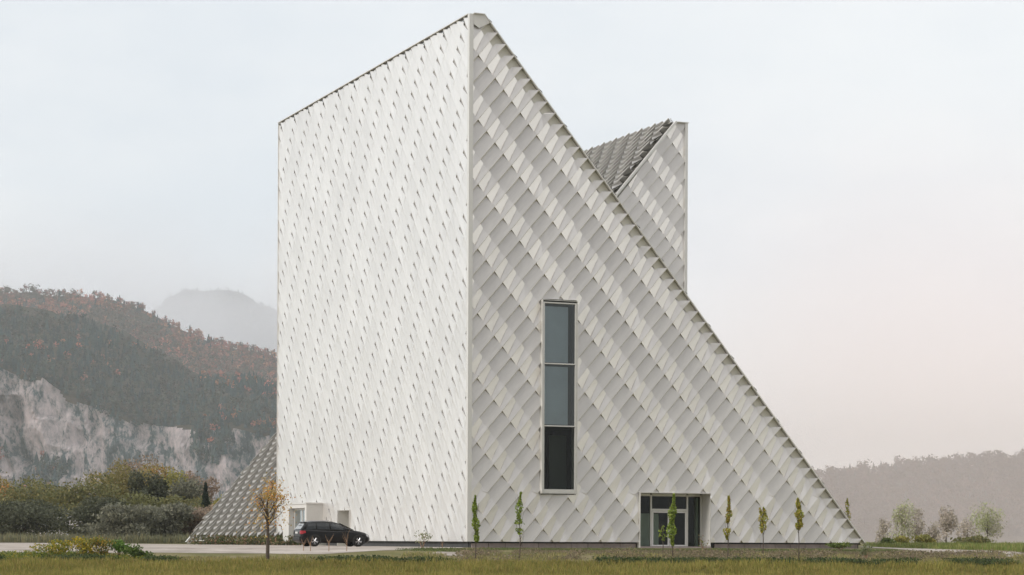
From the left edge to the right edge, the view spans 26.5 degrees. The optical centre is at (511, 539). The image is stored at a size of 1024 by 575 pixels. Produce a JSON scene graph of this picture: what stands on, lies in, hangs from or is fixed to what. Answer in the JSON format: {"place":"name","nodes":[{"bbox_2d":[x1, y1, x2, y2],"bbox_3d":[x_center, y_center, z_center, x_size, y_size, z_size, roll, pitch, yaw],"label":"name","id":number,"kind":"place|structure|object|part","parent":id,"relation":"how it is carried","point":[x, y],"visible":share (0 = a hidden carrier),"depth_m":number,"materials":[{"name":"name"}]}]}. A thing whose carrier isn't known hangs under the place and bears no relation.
{"place":"outdoors","nodes":[
{"label":"outdoors","id":0,"kind":"place"},
{"bbox_2d":[0,304,276,535],"bbox_3d":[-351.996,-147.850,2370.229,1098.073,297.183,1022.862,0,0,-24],"label":"rock mountain","id":1,"kind":"structure","parent":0,"point":[39,414],"depth_m":2158.62,"materials":[{"name":"grey stone"}]},
{"bbox_2d":[0,303,276,499],"bbox_3d":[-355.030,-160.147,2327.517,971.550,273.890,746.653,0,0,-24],"label":"mountain forest","id":2,"kind":"object","parent":1,"relation":"on","point":[237,387],"visible":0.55,"depth_m":2310.29,"materials":[{"name":"green plant"}]},
{"bbox_2d":[0,292,276,380],"bbox_3d":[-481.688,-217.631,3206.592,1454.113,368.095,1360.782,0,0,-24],"label":"wooded mountain","id":3,"kind":"structure","parent":0,"point":[134,327],"depth_m":3388.68,"materials":[{"name":"plant"}]},
{"bbox_2d":[0,283,276,380],"bbox_3d":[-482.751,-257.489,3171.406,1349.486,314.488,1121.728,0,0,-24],"label":"mountain forest","id":4,"kind":"object","parent":3,"relation":"on","point":[218,351],"visible":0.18,"depth_m":3363.91,"materials":[{"name":"plant"}]},
{"bbox_2d":[155,289,276,356],"bbox_3d":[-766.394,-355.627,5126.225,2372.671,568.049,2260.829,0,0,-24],"label":"misty mountain","id":5,"kind":"structure","parent":0,"point":[261,317],"depth_m":5322.34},
{"bbox_2d":[155,286,276,351],"bbox_3d":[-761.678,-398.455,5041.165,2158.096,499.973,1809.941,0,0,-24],"label":"mountain forest","id":6,"kind":"object","parent":5,"relation":"on","point":[261,305],"visible":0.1,"depth_m":5363.36,"materials":[{"name":"plant"}]},
{"bbox_2d":[0,543,462,553],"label":"gravel road","id":7,"kind":"structure","parent":0,"point":[197,548],"depth_m":115.38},
{"bbox_2d":[293,521,368,546],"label":"parked car","id":8,"kind":"object","parent":7,"relation":"on","point":[318,531],"visible":0.93,"depth_m":126.92,"materials":[{"name":"black paint"}]},
{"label":"rear window","id":9,"kind":"part","parent":8,"relation":"part of","materials":[{"name":"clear glass"}]},
{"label":"side window","id":10,"kind":"part","parent":8,"relation":"part of","materials":[{"name":"black glass"}]},
{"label":"side window","id":11,"kind":"part","parent":8,"relation":"part of","materials":[{"name":"black glass"}]},
{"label":"side window","id":12,"kind":"part","parent":8,"relation":"part of","materials":[{"name":"black glass"}]},
{"bbox_2d":[0,553,1023,574],"bbox_3d":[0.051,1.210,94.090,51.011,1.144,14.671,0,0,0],"label":"meadow grass","id":13,"kind":"structure","parent":0,"point":[108,566],"depth_m":97.55,"materials":[{"name":"green plant"}]},
{"bbox_2d":[0,0,1023,473],"label":"sky","id":14,"kind":"structure","parent":0,"point":[855,244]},
{"bbox_2d":[4,542,1023,574],"bbox_3d":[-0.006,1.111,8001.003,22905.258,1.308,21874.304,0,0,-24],"label":"ground","id":15,"kind":"structure","parent":0,"point":[387,553],"depth_m":109.28,"materials":[{"name":"green plant"}]},
{"bbox_2d":[0,472,24,500],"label":"broadleaf tree","id":16,"kind":"object","parent":15,"relation":"on","point":[5,485],"visible":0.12,"depth_m":240.70,"materials":[{"name":"orange plant"}]},
{"bbox_2d":[0,497,72,535],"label":"bush","id":17,"kind":"object","parent":15,"relation":"on","point":[17,515],"visible":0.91,"depth_m":204.33,"materials":[{"name":"green plant"}]},
{"bbox_2d":[0,474,80,536],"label":"broadleaf tree","id":18,"kind":"object","parent":15,"relation":"on","point":[17,495],"visible":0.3,"depth_m":228.60,"materials":[{"name":"green plant"}]},
{"bbox_2d":[29,539,73,554],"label":"wild plant","id":19,"kind":"object","parent":15,"relation":"on","point":[58,549],"visible":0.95,"depth_m":104.02,"materials":[{"name":"yellow plant"}]},
{"bbox_2d":[31,469,124,535],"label":"broadleaf tree","id":20,"kind":"object","parent":15,"relation":"on","point":[75,497],"visible":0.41,"depth_m":221.23,"materials":[{"name":"green plant"}]},
{"bbox_2d":[64,536,100,555],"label":"wild plant","id":21,"kind":"object","parent":15,"relation":"on","point":[76,540],"visible":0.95,"depth_m":104.10,"materials":[{"name":"yellow plant"}]},
{"bbox_2d":[0,549,177,559],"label":"flower weeds","id":22,"kind":"object","parent":15,"relation":"on","point":[11,554],"visible":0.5,"depth_m":103.94,"materials":[{"name":"green plant"}]},
{"bbox_2d":[49,495,130,535],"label":"bush","id":23,"kind":"object","parent":15,"relation":"on","point":[83,514],"visible":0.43,"depth_m":203.13,"materials":[{"name":"green plant"}]},
{"bbox_2d":[0,531,196,543],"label":"tall fringe grass","id":24,"kind":"structure","parent":15,"relation":"on","point":[9,537],"depth_m":186.59,"materials":[{"name":"green plant"}]},
{"bbox_2d":[81,535,115,554],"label":"wild plant","id":25,"kind":"object","parent":15,"relation":"on","point":[98,542],"visible":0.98,"depth_m":104.34,"materials":[{"name":"yellow plant"}]},
{"bbox_2d":[85,458,153,501],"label":"broadleaf tree","id":26,"kind":"object","parent":15,"relation":"on","point":[121,476],"visible":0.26,"depth_m":235.64,"materials":[{"name":"green plant"}]},
{"bbox_2d":[108,538,131,554],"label":"wild plant","id":27,"kind":"object","parent":15,"relation":"on","point":[118,546],"visible":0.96,"depth_m":104.30,"materials":[{"name":"green plant"}]},
{"bbox_2d":[76,502,166,538],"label":"bush","id":28,"kind":"object","parent":15,"relation":"on","point":[131,519],"visible":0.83,"depth_m":194.13,"materials":[{"name":"green plant"}]},
{"bbox_2d":[108,454,160,486],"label":"broadleaf tree","id":29,"kind":"object","parent":15,"relation":"on","point":[139,464],"visible":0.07,"depth_m":261.89,"materials":[{"name":"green plant"}]},
{"bbox_2d":[121,543,153,558],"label":"wild plant","id":30,"kind":"object","parent":15,"relation":"on","point":[135,550],"visible":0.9,"depth_m":103.36,"materials":[{"name":"green plant"}]},
{"bbox_2d":[118,491,172,507],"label":"bush","id":31,"kind":"object","parent":15,"relation":"on","point":[145,500],"visible":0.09,"depth_m":213.17,"materials":[{"name":"green plant"}]},
{"bbox_2d":[126,470,169,504],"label":"broadleaf tree","id":32,"kind":"object","parent":15,"relation":"on","point":[157,488],"visible":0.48,"depth_m":227.45,"materials":[{"name":"green plant"}]},
{"bbox_2d":[140,463,180,489],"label":"broadleaf tree","id":33,"kind":"object","parent":15,"relation":"on","point":[164,471],"visible":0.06,"depth_m":249.50,"materials":[{"name":"green plant"}]},
{"bbox_2d":[145,468,187,495],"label":"broadleaf tree","id":34,"kind":"object","parent":15,"relation":"on","point":[170,477],"visible":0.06,"depth_m":236.54,"materials":[{"name":"green plant"}]},
{"bbox_2d":[140,502,198,537],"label":"bush","id":35,"kind":"object","parent":15,"relation":"on","point":[179,514],"visible":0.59,"depth_m":198.52,"materials":[{"name":"green plant"}]},
{"bbox_2d":[161,494,212,508],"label":"bush","id":36,"kind":"object","parent":15,"relation":"on","point":[196,503],"visible":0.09,"depth_m":215.00,"materials":[{"name":"green plant"}]},
{"bbox_2d":[167,475,211,504],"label":"broadleaf tree","id":37,"kind":"object","parent":15,"relation":"on","point":[190,488],"visible":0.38,"depth_m":230.66,"materials":[{"name":"green plant"}]},
{"bbox_2d":[177,504,213,535],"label":"bush","id":38,"kind":"object","parent":15,"relation":"on","point":[200,512],"visible":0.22,"depth_m":202.11,"materials":[{"name":"green plant"}]},
{"bbox_2d":[183,470,219,502],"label":"broadleaf tree","id":39,"kind":"object","parent":15,"relation":"on","point":[214,487],"visible":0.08,"depth_m":246.13,"materials":[{"name":"green plant"}]},
{"bbox_2d":[201,482,209,507],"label":"spruce tree","id":40,"kind":"object","parent":15,"relation":"on","point":[205,502],"visible":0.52,"depth_m":213.85,"materials":[{"name":"green plant"}]},
{"bbox_2d":[186,534,301,544],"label":"wall weeds","id":41,"kind":"object","parent":15,"relation":"on","point":[247,540],"depth_m":154.34,"materials":[{"name":"green plant"}]},
{"bbox_2d":[236,468,301,559],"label":"autumn tree","id":42,"kind":"object","parent":15,"relation":"on","point":[269,496],"visible":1,"depth_m":102.25,"materials":[{"name":"orange plant"}]},
{"bbox_2d":[414,530,432,547],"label":"shrub","id":43,"kind":"object","parent":15,"relation":"on","point":[424,537],"visible":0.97,"depth_m":116.83,"materials":[{"name":"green plant"}]},
{"bbox_2d":[429,552,508,555],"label":"soil strip","id":44,"kind":"object","parent":15,"relation":"on","point":[449,553],"visible":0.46,"depth_m":110.36,"materials":[{"name":"brown soil"}]},
{"bbox_2d":[471,495,480,560],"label":"young tree","id":45,"kind":"object","parent":15,"relation":"on","point":[475,525],"visible":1,"depth_m":103.95,"materials":[{"name":"green plant"}]},
{"bbox_2d":[1,550,1023,564],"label":"dry verge grass","id":46,"kind":"structure","parent":15,"relation":"on","point":[542,556],"depth_m":106.05,"materials":[{"name":"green plant"}]},
{"bbox_2d":[514,491,524,557],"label":"young tree","id":47,"kind":"object","parent":15,"relation":"on","point":[519,503],"visible":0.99,"depth_m":103.98,"materials":[{"name":"green plant"}]},
{"bbox_2d":[185,12,864,548],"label":"wedge building","id":48,"kind":"structure","parent":15,"relation":"on","point":[481,282],"depth_m":129.57,"materials":[{"name":"metal"}]},
{"bbox_2d":[539,299,577,494],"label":"window","id":49,"kind":"structure","parent":48,"relation":"in","point":[559,320],"depth_m":126.29,"materials":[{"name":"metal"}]},
{"bbox_2d":[626,546,640,555],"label":"shrub","id":50,"kind":"object","parent":15,"relation":"on","point":[633,550],"visible":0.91,"depth_m":106.01,"materials":[{"name":"green plant"}]},
{"bbox_2d":[659,519,667,552],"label":"young tree","id":51,"kind":"object","parent":15,"relation":"on","point":[662,535],"visible":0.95,"depth_m":111.97,"materials":[{"name":"green plant"}]},
{"bbox_2d":[666,493,676,555],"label":"young tree","id":52,"kind":"object","parent":15,"relation":"on","point":[672,511],"visible":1,"depth_m":105.94,"materials":[{"name":"green plant"}]},
{"bbox_2d":[699,535,709,550],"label":"shrub","id":53,"kind":"object","parent":15,"relation":"on","point":[702,545],"visible":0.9,"depth_m":111.91,"materials":[{"name":"green plant"}]},
{"bbox_2d":[723,495,732,556],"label":"young tree","id":54,"kind":"object","parent":15,"relation":"on","point":[727,516],"visible":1,"depth_m":104.97,"materials":[{"name":"green plant"}]},
{"bbox_2d":[758,506,768,552],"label":"young tree","id":55,"kind":"object","parent":15,"relation":"on","point":[763,513],"visible":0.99,"depth_m":110.98,"materials":[{"name":"green plant"}]},
{"bbox_2d":[794,498,803,559],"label":"young tree","id":56,"kind":"object","parent":15,"relation":"on","point":[799,516],"visible":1,"depth_m":104.94,"materials":[{"name":"green plant"}]},
{"bbox_2d":[825,541,853,550],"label":"shrub","id":57,"kind":"object","parent":15,"relation":"on","point":[839,545],"visible":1,"depth_m":115.87,"materials":[{"name":"green plant"}]},
{"bbox_2d":[845,498,850,519],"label":"young tree","id":58,"kind":"object","parent":15,"relation":"on","point":[847,511],"visible":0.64,"depth_m":149.96,"materials":[{"name":"green plant"}]},
{"bbox_2d":[859,542,871,557],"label":"shrub","id":59,"kind":"object","parent":15,"relation":"on","point":[866,549],"visible":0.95,"depth_m":105.98,"materials":[{"name":"green plant"}]},
{"bbox_2d":[875,516,891,543],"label":"broadleaf tree","id":60,"kind":"object","parent":15,"relation":"on","point":[883,525],"visible":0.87,"depth_m":359.54,"materials":[{"name":"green plant"}]},
{"bbox_2d":[880,537,896,543],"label":"bush","id":61,"kind":"object","parent":15,"relation":"on","point":[888,540],"visible":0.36,"depth_m":204.89,"materials":[{"name":"green plant"}]},
{"bbox_2d":[885,499,916,542],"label":"broadleaf tree","id":62,"kind":"object","parent":15,"relation":"on","point":[900,515],"visible":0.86,"depth_m":338.76,"materials":[{"name":"green plant"}]},
{"bbox_2d":[894,535,910,542],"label":"bush","id":63,"kind":"object","parent":15,"relation":"on","point":[900,538],"visible":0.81,"depth_m":229.37,"materials":[{"name":"green plant"}]},
{"bbox_2d":[906,508,926,542],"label":"broadleaf tree","id":64,"kind":"object","parent":15,"relation":"on","point":[918,529],"visible":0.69,"depth_m":349.48,"materials":[{"name":"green plant"}]},
{"bbox_2d":[911,534,935,543],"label":"bush","id":65,"kind":"object","parent":15,"relation":"on","point":[926,538],"visible":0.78,"depth_m":214.43,"materials":[{"name":"green plant"}]},
{"bbox_2d":[923,521,941,542],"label":"broadleaf tree","id":66,"kind":"object","parent":15,"relation":"on","point":[933,533],"visible":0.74,"depth_m":349.40,"materials":[{"name":"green plant"}]},
{"bbox_2d":[865,539,1023,551],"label":"path grass","id":67,"kind":"structure","parent":15,"relation":"on","point":[1008,546],"depth_m":135.74,"materials":[{"name":"green plant"}]},
{"bbox_2d":[935,505,959,542],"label":"broadleaf tree","id":68,"kind":"object","parent":15,"relation":"on","point":[950,522],"visible":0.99,"depth_m":319.60,"materials":[{"name":"green plant"}]},
{"bbox_2d":[955,515,979,537],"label":"broadleaf tree","id":69,"kind":"object","parent":15,"relation":"on","point":[967,525],"visible":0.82,"depth_m":349.64,"materials":[{"name":"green plant"}]},
{"bbox_2d":[950,535,993,542],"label":"bush","id":70,"kind":"object","parent":15,"relation":"on","point":[978,539],"visible":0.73,"depth_m":214.20,"materials":[{"name":"green plant"}]},
{"bbox_2d":[967,502,1007,541],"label":"broadleaf tree","id":71,"kind":"object","parent":15,"relation":"on","point":[986,519],"visible":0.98,"depth_m":339.94,"materials":[{"name":"green plant"}]},
{"bbox_2d":[395,547,901,551],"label":"verge grass","id":72,"kind":"structure","parent":0,"point":[446,549],"depth_m":116.13,"materials":[{"name":"green plant"}]},
{"bbox_2d":[450,547,1023,561],"bbox_3d":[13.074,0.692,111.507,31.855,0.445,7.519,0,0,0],"label":"bank grass","id":73,"kind":"structure","parent":0,"point":[516,551],"depth_m":111.69,"materials":[{"name":"green plant"}]},
{"bbox_2d":[839,465,1023,541],"bbox_3d":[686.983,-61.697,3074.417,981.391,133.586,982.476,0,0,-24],"label":"wooded hill","id":74,"kind":"structure","parent":0,"point":[868,537],"depth_m":2764.37,"materials":[{"name":"plant"}]},
{"bbox_2d":[811,447,1023,535],"bbox_3d":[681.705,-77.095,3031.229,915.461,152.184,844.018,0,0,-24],"label":"mountain forest","id":75,"kind":"object","parent":74,"relation":"on","point":[964,490],"visible":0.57,"depth_m":3041.19,"materials":[{"name":"plant"}]},
{"bbox_2d":[872,547,1022,556],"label":"footpath","id":76,"kind":"structure","parent":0,"point":[915,549],"depth_m":122.32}
]}

